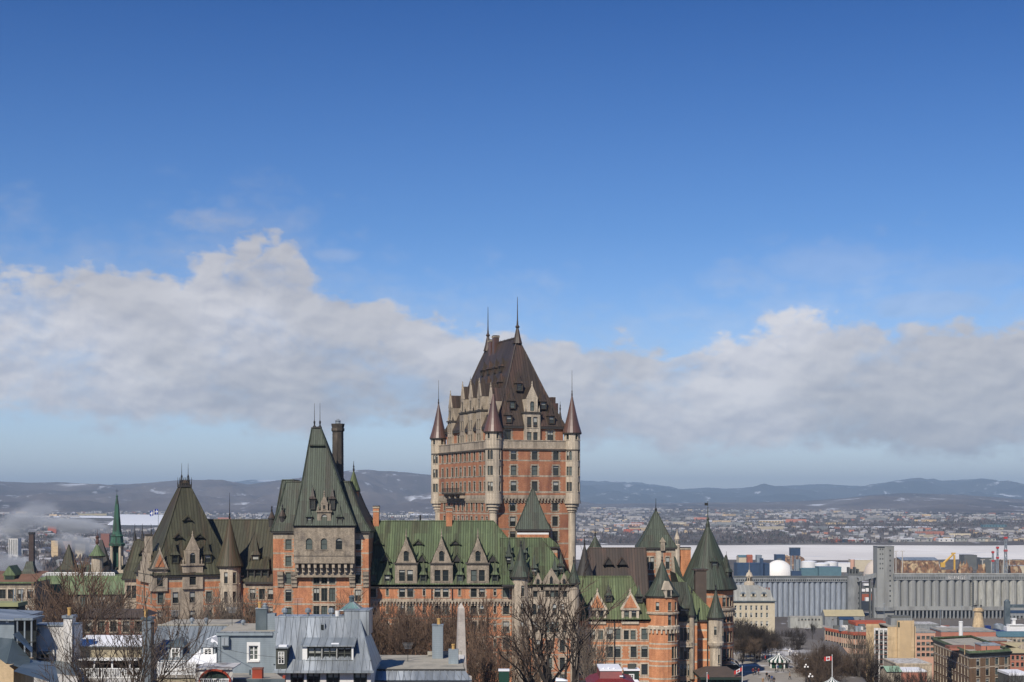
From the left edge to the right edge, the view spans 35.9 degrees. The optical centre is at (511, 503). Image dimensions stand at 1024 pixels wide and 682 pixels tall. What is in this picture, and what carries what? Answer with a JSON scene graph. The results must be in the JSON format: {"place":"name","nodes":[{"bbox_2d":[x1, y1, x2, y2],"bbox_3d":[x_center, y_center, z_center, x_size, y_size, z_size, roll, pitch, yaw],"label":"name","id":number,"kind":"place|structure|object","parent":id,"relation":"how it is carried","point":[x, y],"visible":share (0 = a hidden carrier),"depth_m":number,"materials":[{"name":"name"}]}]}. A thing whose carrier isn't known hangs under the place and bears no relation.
{"place":"outdoors","nodes":[
{"label":"outdoors","id":0,"kind":"place"},
{"bbox_2d":[15,514,928,527],"bbox_3d":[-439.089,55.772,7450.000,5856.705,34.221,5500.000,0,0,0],"label":"snow field","id":1,"kind":"structure","parent":0,"point":[133,519],"depth_m":5976.27,"materials":[{"name":"white snow"}]},
{"bbox_2d":[0,470,1023,512],"bbox_3d":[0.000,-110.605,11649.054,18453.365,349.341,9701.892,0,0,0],"label":"hills","id":2,"kind":"structure","parent":0,"point":[391,491],"depth_m":10649.45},
{"bbox_2d":[0,509,1023,681],"bbox_3d":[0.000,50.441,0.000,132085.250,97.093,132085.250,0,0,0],"label":"ground","id":3,"kind":"structure","parent":0,"point":[98,524],"depth_m":3905.84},
{"bbox_2d":[0,589,27,609],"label":"yellow eave roof","id":4,"kind":"structure","parent":3,"relation":"on","point":[16,605],"depth_m":150.07,"materials":[{"name":"metal"}]},
{"bbox_2d":[8,538,20,557],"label":"apartment tower","id":5,"kind":"structure","parent":3,"relation":"on","point":[15,547],"depth_m":2300.00,"materials":[{"name":"concrete"}]},
{"bbox_2d":[0,609,44,659],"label":"flat top house","id":6,"kind":"structure","parent":3,"relation":"on","point":[12,621],"depth_m":134.60,"materials":[{"name":"blue"}]},
{"bbox_2d":[0,565,49,618],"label":"gabled green house","id":7,"kind":"structure","parent":3,"relation":"on","point":[12,577],"depth_m":370.41,"materials":[{"name":"grey stone"}]},
{"bbox_2d":[0,631,58,681],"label":"slate roof house","id":8,"kind":"structure","parent":3,"relation":"on","point":[17,664],"depth_m":118.72,"materials":[{"name":"metal"}]},
{"bbox_2d":[21,561,37,580],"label":"green pavilion roof","id":9,"kind":"structure","parent":3,"relation":"on","point":[29,566],"depth_m":376.73,"materials":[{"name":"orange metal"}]},
{"bbox_2d":[28,532,34,562],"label":"factory chimney","id":10,"kind":"object","parent":3,"relation":"on","point":[31,546],"visible":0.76,"depth_m":898.63,"materials":[{"name":"brick"}]},
{"bbox_2d":[51,540,61,556],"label":"distant block","id":11,"kind":"structure","parent":3,"relation":"on","point":[56,547],"depth_m":2400.00,"materials":[{"name":"stone"}]},
{"bbox_2d":[34,607,82,681],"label":"white house","id":12,"kind":"structure","parent":3,"relation":"on","point":[43,631],"depth_m":136.50,"materials":[{"name":"paint"}]},
{"bbox_2d":[0,537,133,577],"bbox_3d":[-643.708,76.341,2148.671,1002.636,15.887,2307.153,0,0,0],"label":"wood","id":13,"kind":"object","parent":3,"relation":"on","point":[48,565],"visible":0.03,"depth_m":2242.46,"materials":[{"name":"grey plant"}]},
{"bbox_2d":[59,544,78,574],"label":"pyramid roof tower","id":14,"kind":"structure","parent":3,"relation":"on","point":[68,555],"depth_m":392.69,"materials":[{"name":"grey metal"}]},
{"bbox_2d":[24,607,116,681],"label":"bare tree","id":15,"kind":"object","parent":3,"relation":"on","point":[84,661],"visible":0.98,"depth_m":107.88,"materials":[{"name":"brown plant"}]},
{"bbox_2d":[18,554,135,621],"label":"bare tree","id":16,"kind":"object","parent":3,"relation":"on","point":[67,590],"visible":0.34,"depth_m":224.50,"materials":[{"name":"brown plant"}]},
{"bbox_2d":[22,566,139,638],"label":"bare tree","id":17,"kind":"object","parent":3,"relation":"on","point":[56,605],"visible":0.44,"depth_m":176.43,"materials":[{"name":"brown plant"}]},
{"bbox_2d":[38,572,124,621],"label":"green roof college","id":18,"kind":"structure","parent":3,"relation":"on","point":[110,577],"depth_m":385.50,"materials":[{"name":"stone"}]},
{"bbox_2d":[75,543,88,557],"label":"distant block","id":19,"kind":"structure","parent":3,"relation":"on","point":[81,548],"depth_m":2350.00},
{"bbox_2d":[44,593,141,634],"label":"bare tree","id":20,"kind":"object","parent":3,"relation":"on","point":[90,616],"visible":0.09,"depth_m":181.70,"materials":[{"name":"brown plant"}]},
{"bbox_2d":[89,531,105,574],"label":"round turret","id":21,"kind":"object","parent":3,"relation":"on","point":[97,555],"visible":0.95,"depth_m":390.84,"materials":[{"name":"stone"}]},
{"bbox_2d":[99,540,110,573],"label":"brown cone tower","id":22,"kind":"structure","parent":3,"relation":"on","point":[106,561],"depth_m":396.79,"materials":[{"name":"stone"}]},
{"bbox_2d":[76,635,141,681],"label":"snowy house","id":23,"kind":"structure","parent":3,"relation":"on","point":[114,669],"depth_m":138.50,"materials":[{"name":"metal"}]},
{"bbox_2d":[109,495,124,572],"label":"church steeple","id":24,"kind":"object","parent":3,"relation":"on","point":[116,544],"visible":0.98,"depth_m":399.15,"materials":[{"name":"green metal"}]},
{"bbox_2d":[79,609,157,636],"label":"brick house","id":25,"kind":"structure","parent":3,"relation":"on","point":[150,612],"depth_m":190.16,"materials":[{"name":"brown brick"}]},
{"bbox_2d":[71,574,173,681],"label":"bare tree","id":26,"kind":"object","parent":3,"relation":"on","point":[145,666],"visible":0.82,"depth_m":115.52,"materials":[{"name":"brown plant"}]},
{"bbox_2d":[32,531,218,681],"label":"bare tree","id":27,"kind":"object","parent":3,"relation":"on","point":[127,626],"visible":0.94,"depth_m":113.70,"materials":[{"name":"brown plant"}]},
{"bbox_2d":[142,599,182,633],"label":"bare tree","id":28,"kind":"object","parent":3,"relation":"on","point":[167,609],"visible":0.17,"depth_m":268.56,"materials":[{"name":"brown plant"}]},
{"bbox_2d":[134,601,220,681],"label":"bare tree","id":29,"kind":"object","parent":3,"relation":"on","point":[193,675],"visible":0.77,"depth_m":117.48,"materials":[{"name":"brown plant"}]},
{"bbox_2d":[154,594,220,634],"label":"bare tree","id":30,"kind":"object","parent":3,"relation":"on","point":[172,613],"visible":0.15,"depth_m":274.66,"materials":[{"name":"brown plant"}]},
{"bbox_2d":[141,609,241,681],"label":"grey roof house","id":31,"kind":"structure","parent":3,"relation":"on","point":[213,626],"depth_m":139.39,"materials":[{"name":"metal"}]},
{"bbox_2d":[157,661,195,681],"bbox_3d":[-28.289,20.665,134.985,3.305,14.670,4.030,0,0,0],"label":"balcony","id":32,"kind":"structure","parent":31,"relation":"attached to","point":[180,673],"depth_m":133.00,"materials":[{"name":"white paint"}]},
{"bbox_2d":[189,635,216,664],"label":"snow patch","id":33,"kind":"object","parent":31,"relation":"on","point":[205,658],"visible":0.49,"depth_m":136.98,"materials":[{"name":"white snow"}]},
{"bbox_2d":[195,663,240,681],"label":"porch house","id":34,"kind":"structure","parent":3,"relation":"on","point":[223,672],"depth_m":118.12,"materials":[{"name":"red paint"}]},
{"bbox_2d":[203,584,244,617],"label":"bare tree","id":35,"kind":"object","parent":3,"relation":"on","point":[218,604],"visible":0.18,"depth_m":283.47,"materials":[{"name":"brown plant"}]},
{"bbox_2d":[211,583,257,622],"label":"bare tree","id":36,"kind":"object","parent":3,"relation":"on","point":[228,610],"visible":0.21,"depth_m":274.61,"materials":[{"name":"brown plant"}]},
{"bbox_2d":[204,581,283,622],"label":"bare tree","id":37,"kind":"object","parent":3,"relation":"on","point":[248,617],"visible":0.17,"depth_m":270.82,"materials":[{"name":"brown plant"}]},
{"bbox_2d":[215,602,277,673],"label":"blue house","id":38,"kind":"structure","parent":3,"relation":"on","point":[257,638],"depth_m":133.00,"materials":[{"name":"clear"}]},
{"bbox_2d":[221,588,282,622],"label":"bare tree","id":39,"kind":"object","parent":3,"relation":"on","point":[231,613],"visible":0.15,"depth_m":274.44,"materials":[{"name":"brown plant"}]},
{"bbox_2d":[233,667,285,681],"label":"flat roof house","id":40,"kind":"structure","parent":3,"relation":"on","point":[258,674],"depth_m":121.60,"materials":[{"name":"brick"}]},
{"bbox_2d":[273,595,381,681],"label":"tin house","id":41,"kind":"structure","parent":3,"relation":"on","point":[323,648],"depth_m":131.49,"materials":[{"name":"grey metal"}]},
{"bbox_2d":[340,602,417,654],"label":"bare tree","id":42,"kind":"object","parent":3,"relation":"on","point":[378,639],"visible":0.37,"depth_m":246.71,"materials":[{"name":"brown plant"}]},
{"bbox_2d":[365,597,430,654],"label":"bare tree","id":43,"kind":"object","parent":3,"relation":"on","point":[410,625],"visible":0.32,"depth_m":247.76,"materials":[{"name":"brown plant"}]},
{"bbox_2d":[374,605,444,654],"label":"bare tree","id":44,"kind":"object","parent":3,"relation":"on","point":[389,612],"visible":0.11,"depth_m":258.69,"materials":[{"name":"brown plant"}]},
{"bbox_2d":[376,606,445,654],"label":"bare tree","id":45,"kind":"object","parent":3,"relation":"on","point":[402,642],"visible":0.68,"depth_m":243.75,"materials":[{"name":"brown plant"}]},
{"bbox_2d":[384,610,456,654],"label":"bare tree","id":46,"kind":"object","parent":3,"relation":"on","point":[424,635],"visible":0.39,"depth_m":245.99,"materials":[{"name":"brown plant"}]},
{"bbox_2d":[375,618,471,681],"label":"gravel roof house","id":47,"kind":"structure","parent":3,"relation":"on","point":[437,663],"depth_m":138.16,"materials":[{"name":"grey metal"}]},
{"bbox_2d":[121,297,741,681],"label":"grand hotel","id":48,"kind":"structure","parent":3,"relation":"on","point":[505,482],"depth_m":312.14,"materials":[{"name":"brick"}]},
{"bbox_2d":[409,595,473,654],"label":"bare tree","id":49,"kind":"object","parent":3,"relation":"on","point":[429,608],"visible":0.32,"depth_m":258.47,"materials":[{"name":"brown plant"}]},
{"bbox_2d":[456,603,471,679],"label":"obelisk","id":50,"kind":"object","parent":3,"relation":"on","point":[461,644],"visible":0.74,"depth_m":214.54,"materials":[{"name":"stone"}]},
{"bbox_2d":[434,599,496,662],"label":"bare tree","id":51,"kind":"object","parent":3,"relation":"on","point":[451,623],"visible":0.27,"depth_m":260.94,"materials":[{"name":"brown plant"}]},
{"bbox_2d":[422,589,513,681],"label":"bare tree","id":52,"kind":"object","parent":3,"relation":"on","point":[471,634],"visible":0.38,"depth_m":245.57,"materials":[{"name":"brown plant"}]},
{"bbox_2d":[466,639,493,681],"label":"bare tree","id":53,"kind":"object","parent":3,"relation":"on","point":[471,665],"visible":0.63,"depth_m":225.96,"materials":[{"name":"brown plant"}]},
{"bbox_2d":[443,633,519,681],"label":"bare tree","id":54,"kind":"object","parent":3,"relation":"on","point":[487,671],"visible":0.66,"depth_m":224.16,"materials":[{"name":"brown plant"}]},
{"bbox_2d":[467,622,521,681],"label":"bare tree","id":55,"kind":"object","parent":3,"relation":"on","point":[483,655],"visible":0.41,"depth_m":232.24,"materials":[{"name":"brown plant"}]},
{"bbox_2d":[0,507,1023,538],"bbox_3d":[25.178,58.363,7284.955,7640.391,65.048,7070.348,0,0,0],"label":"distant suburb","id":56,"kind":"object","parent":3,"relation":"on","point":[725,522],"visible":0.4,"depth_m":5480.85,"materials":[{"name":"concrete"}]},
{"bbox_2d":[0,507,1023,543],"bbox_3d":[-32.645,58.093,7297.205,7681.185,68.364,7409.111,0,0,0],"label":"suburb trees","id":57,"kind":"object","parent":3,"relation":"on","point":[770,539],"visible":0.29,"depth_m":4647.44,"materials":[{"name":"grey plant"}]},
{"bbox_2d":[492,630,557,681],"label":"bare tree","id":58,"kind":"object","parent":3,"relation":"on","point":[523,671],"visible":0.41,"depth_m":236.44,"materials":[{"name":"brown plant"}]},
{"bbox_2d":[495,623,564,679],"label":"bare tree","id":59,"kind":"object","parent":3,"relation":"on","point":[533,659],"visible":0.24,"depth_m":249.14,"materials":[{"name":"brown plant"}]},
{"bbox_2d":[483,543,638,681],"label":"bare tree","id":60,"kind":"object","parent":3,"relation":"on","point":[545,675],"visible":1,"depth_m":214.85,"materials":[{"name":"brown plant"}]},
{"bbox_2d":[579,636,613,674],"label":"bare tree","id":61,"kind":"object","parent":3,"relation":"on","point":[594,658],"visible":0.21,"depth_m":255.17,"materials":[{"name":"brown plant"}]},
{"bbox_2d":[569,612,624,681],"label":"bare tree","id":62,"kind":"object","parent":3,"relation":"on","point":[585,660],"visible":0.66,"depth_m":236.81,"materials":[{"name":"brown plant"}]},
{"bbox_2d":[585,664,634,681],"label":"red mansard house","id":63,"kind":"structure","parent":3,"relation":"on","point":[609,673],"depth_m":146.24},
{"bbox_2d":[623,664,639,681],"bbox_3d":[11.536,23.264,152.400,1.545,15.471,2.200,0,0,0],"label":"dormer stack","id":64,"kind":"object","parent":3,"relation":"on","point":[632,670],"visible":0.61,"depth_m":152.00,"materials":[{"name":"white"}]},
{"bbox_2d":[737,635,762,660],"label":"bare tree","id":65,"kind":"object","parent":3,"relation":"on","point":[750,649],"visible":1,"depth_m":375.43,"materials":[{"name":"brown plant"}]},
{"bbox_2d":[734,563,769,575],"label":"port shed","id":66,"kind":"structure","parent":3,"relation":"on","point":[741,569],"depth_m":1900.00,"materials":[{"name":"blue metal"}]},
{"bbox_2d":[734,570,776,632],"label":"post office","id":67,"kind":"structure","parent":3,"relation":"on","point":[753,602],"depth_m":560.00,"materials":[{"name":"beige stone"}]},
{"bbox_2d":[734,650,804,681],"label":"boardwalk","id":68,"kind":"structure","parent":3,"relation":"on","point":[747,664],"depth_m":357.87,"materials":[{"name":"grey wood"}]},
{"bbox_2d":[767,653,791,668],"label":"green kiosk","id":69,"kind":"object","parent":68,"relation":"on","point":[776,660],"visible":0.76,"depth_m":362.31,"materials":[{"name":"fabric"}]},
{"bbox_2d":[770,559,792,575],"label":"storage dome","id":70,"kind":"structure","parent":3,"relation":"on","point":[779,567],"depth_m":1965.99,"materials":[{"name":"concrete"}]},
{"bbox_2d":[789,547,800,575],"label":"blue tower","id":71,"kind":"structure","parent":3,"relation":"on","point":[794,551],"depth_m":1900.77,"materials":[{"name":"metal"}]},
{"bbox_2d":[733,567,861,616],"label":"grain silo","id":72,"kind":"object","parent":3,"relation":"on","point":[790,595],"visible":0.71,"depth_m":1254.03,"materials":[{"name":"grey concrete"}]},
{"bbox_2d":[788,616,821,627],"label":"quay office","id":73,"kind":"structure","parent":3,"relation":"on","point":[800,621],"depth_m":1140.00,"materials":[{"name":"concrete"}]},
{"bbox_2d":[799,568,817,575],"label":"port shed","id":74,"kind":"structure","parent":3,"relation":"on","point":[809,571],"depth_m":1890.00,"materials":[{"name":"teal metal"}]},
{"bbox_2d":[798,633,846,676],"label":"bare tree","id":75,"kind":"object","parent":3,"relation":"on","point":[828,652],"visible":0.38,"depth_m":345.72,"materials":[{"name":"brown plant"}]},
{"bbox_2d":[796,652,848,681],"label":"bare tree","id":76,"kind":"object","parent":3,"relation":"on","point":[824,673],"visible":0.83,"depth_m":335.16,"materials":[{"name":"brown plant"}]},
{"bbox_2d":[779,641,876,679],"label":"bare tree","id":77,"kind":"object","parent":3,"relation":"on","point":[851,667],"visible":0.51,"depth_m":347.90,"materials":[{"name":"brown plant"}]},
{"bbox_2d":[815,566,841,575],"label":"port shed","id":78,"kind":"structure","parent":3,"relation":"on","point":[829,570],"depth_m":1880.00,"materials":[{"name":"metal"}]},
{"bbox_2d":[819,624,865,661],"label":"curved hotel","id":79,"kind":"structure","parent":3,"relation":"on","point":[836,633],"depth_m":578.00,"materials":[{"name":"orange brick"}]},
{"bbox_2d":[821,610,864,628],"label":"quay warehouse","id":80,"kind":"structure","parent":3,"relation":"on","point":[829,617],"depth_m":1131.55,"materials":[{"name":"metal"}]},
{"bbox_2d":[848,559,871,571],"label":"port shed","id":81,"kind":"structure","parent":3,"relation":"on","point":[860,564],"depth_m":2100.00,"materials":[{"name":"beige metal"}]},
{"bbox_2d":[844,623,876,676],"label":"bare tree","id":82,"kind":"object","parent":3,"relation":"on","point":[859,647],"visible":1,"depth_m":343.43,"materials":[{"name":"brown plant"}]},
{"bbox_2d":[857,573,875,617],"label":"conveyor gallery","id":83,"kind":"object","parent":3,"relation":"on","point":[865,577],"visible":0.66,"depth_m":1244.00,"materials":[{"name":"metal"}]},
{"bbox_2d":[848,620,885,628],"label":"orange roof block","id":84,"kind":"structure","parent":3,"relation":"on","point":[854,622],"depth_m":645.43,"materials":[{"name":"stone"}]},
{"bbox_2d":[860,632,879,678],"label":"bare tree","id":85,"kind":"object","parent":3,"relation":"on","point":[872,657],"visible":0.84,"depth_m":350.87,"materials":[{"name":"brown plant"}]},
{"bbox_2d":[871,546,894,617],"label":"elevator tower","id":86,"kind":"structure","parent":3,"relation":"on","point":[883,570],"depth_m":1240.00,"materials":[{"name":"grey concrete"}]},
{"bbox_2d":[866,615,915,681],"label":"sandstone block","id":87,"kind":"structure","parent":3,"relation":"on","point":[895,635],"depth_m":500.00,"materials":[{"name":"stone"}]},
{"bbox_2d":[880,666,901,681],"bbox_3d":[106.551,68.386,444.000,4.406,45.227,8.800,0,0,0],"label":"green hut","id":88,"kind":"object","parent":3,"relation":"on","point":[884,669],"visible":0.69,"depth_m":442.05,"materials":[{"name":"stone"}]},
{"bbox_2d":[883,658,931,680],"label":"flat block","id":89,"kind":"structure","parent":3,"relation":"on","point":[912,662],"depth_m":472.44,"materials":[{"name":"stone"}]},
{"bbox_2d":[900,667,926,681],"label":"snowy flat block","id":90,"kind":"structure","parent":3,"relation":"on","point":[914,669],"depth_m":452.38,"materials":[{"name":"white snow"}]},
{"bbox_2d":[894,557,938,572],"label":"port shed","id":91,"kind":"structure","parent":3,"relation":"on","point":[916,561],"depth_m":1850.00,"materials":[{"name":"metal"}]},
{"bbox_2d":[902,666,941,681],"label":"bare tree","id":92,"kind":"object","parent":3,"relation":"on","point":[919,673],"visible":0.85,"depth_m":383.56,"materials":[{"name":"brown plant"}]},
{"bbox_2d":[916,628,935,681],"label":"pink grid block","id":93,"kind":"structure","parent":3,"relation":"on","point":[924,645],"depth_m":560.00,"materials":[{"name":"concrete"}]},
{"bbox_2d":[893,573,1023,618],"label":"grain silo","id":94,"kind":"object","parent":3,"relation":"on","point":[926,595],"visible":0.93,"depth_m":1236.19,"materials":[{"name":"grey concrete"}]},
{"bbox_2d":[929,627,995,636],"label":"brick quay block","id":95,"kind":"structure","parent":3,"relation":"on","point":[972,631],"depth_m":660.00,"materials":[{"name":"brick"}]},
{"bbox_2d":[956,560,972,572],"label":"scrap heap","id":96,"kind":"object","parent":3,"relation":"on","point":[964,568],"visible":0.41,"depth_m":1765.68,"materials":[{"name":"brown metal"}]},
{"bbox_2d":[959,554,976,569],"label":"port shed","id":97,"kind":"structure","parent":3,"relation":"on","point":[971,559],"depth_m":2150.00,"materials":[{"name":"concrete"}]},
{"bbox_2d":[932,635,1012,681],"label":"brown brick block","id":98,"kind":"structure","parent":3,"relation":"on","point":[967,658],"depth_m":438.94,"materials":[{"name":"brick"}]},
{"bbox_2d":[972,604,984,627],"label":"stone water tower","id":99,"kind":"structure","parent":3,"relation":"on","point":[978,621],"depth_m":877.88,"materials":[{"name":"stone"}]},
{"bbox_2d":[977,557,991,572],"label":"port shed","id":100,"kind":"structure","parent":3,"relation":"on","point":[987,561],"depth_m":2050.00,"materials":[{"name":"metal"}]},
{"bbox_2d":[993,613,1023,630],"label":"blue ship","id":101,"kind":"object","parent":3,"relation":"on","point":[1013,626],"visible":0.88,"depth_m":897.50,"materials":[{"name":"white paint"}]},
{"bbox_2d":[996,631,1023,649],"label":"teal depot","id":102,"kind":"structure","parent":3,"relation":"on","point":[1016,636],"depth_m":761.30,"materials":[{"name":"metal"}]},
{"bbox_2d":[997,669,1023,681],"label":"building","id":103,"kind":"structure","parent":3,"relation":"on","point":[1019,673],"depth_m":423.90,"materials":[{"name":"concrete"}]},
{"bbox_2d":[1000,642,1023,670],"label":"tan roof house","id":104,"kind":"structure","parent":3,"relation":"on","point":[1017,658],"depth_m":470.16,"materials":[{"name":"pink brick"}]},
{"bbox_2d":[1004,599,1023,625],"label":"blue lift tower","id":105,"kind":"structure","parent":3,"relation":"on","point":[1008,612],"depth_m":1000.00,"materials":[{"name":"metal"}]},
{"bbox_2d":[0,0,1023,488],"label":"sky","id":106,"kind":"structure","parent":0,"point":[752,243],"materials":[{"name":"blue"}]},
{"bbox_2d":[113,478,1023,503],"bbox_3d":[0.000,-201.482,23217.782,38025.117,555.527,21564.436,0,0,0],"label":"hills","id":107,"kind":"structure","parent":0,"point":[607,492],"depth_m":21064.99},
{"bbox_2d":[576,545,1023,559],"bbox_3d":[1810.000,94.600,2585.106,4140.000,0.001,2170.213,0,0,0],"label":"river ice","id":108,"kind":"structure","parent":0,"point":[825,552],"depth_m":3087.74,"materials":[{"name":"white ice"}]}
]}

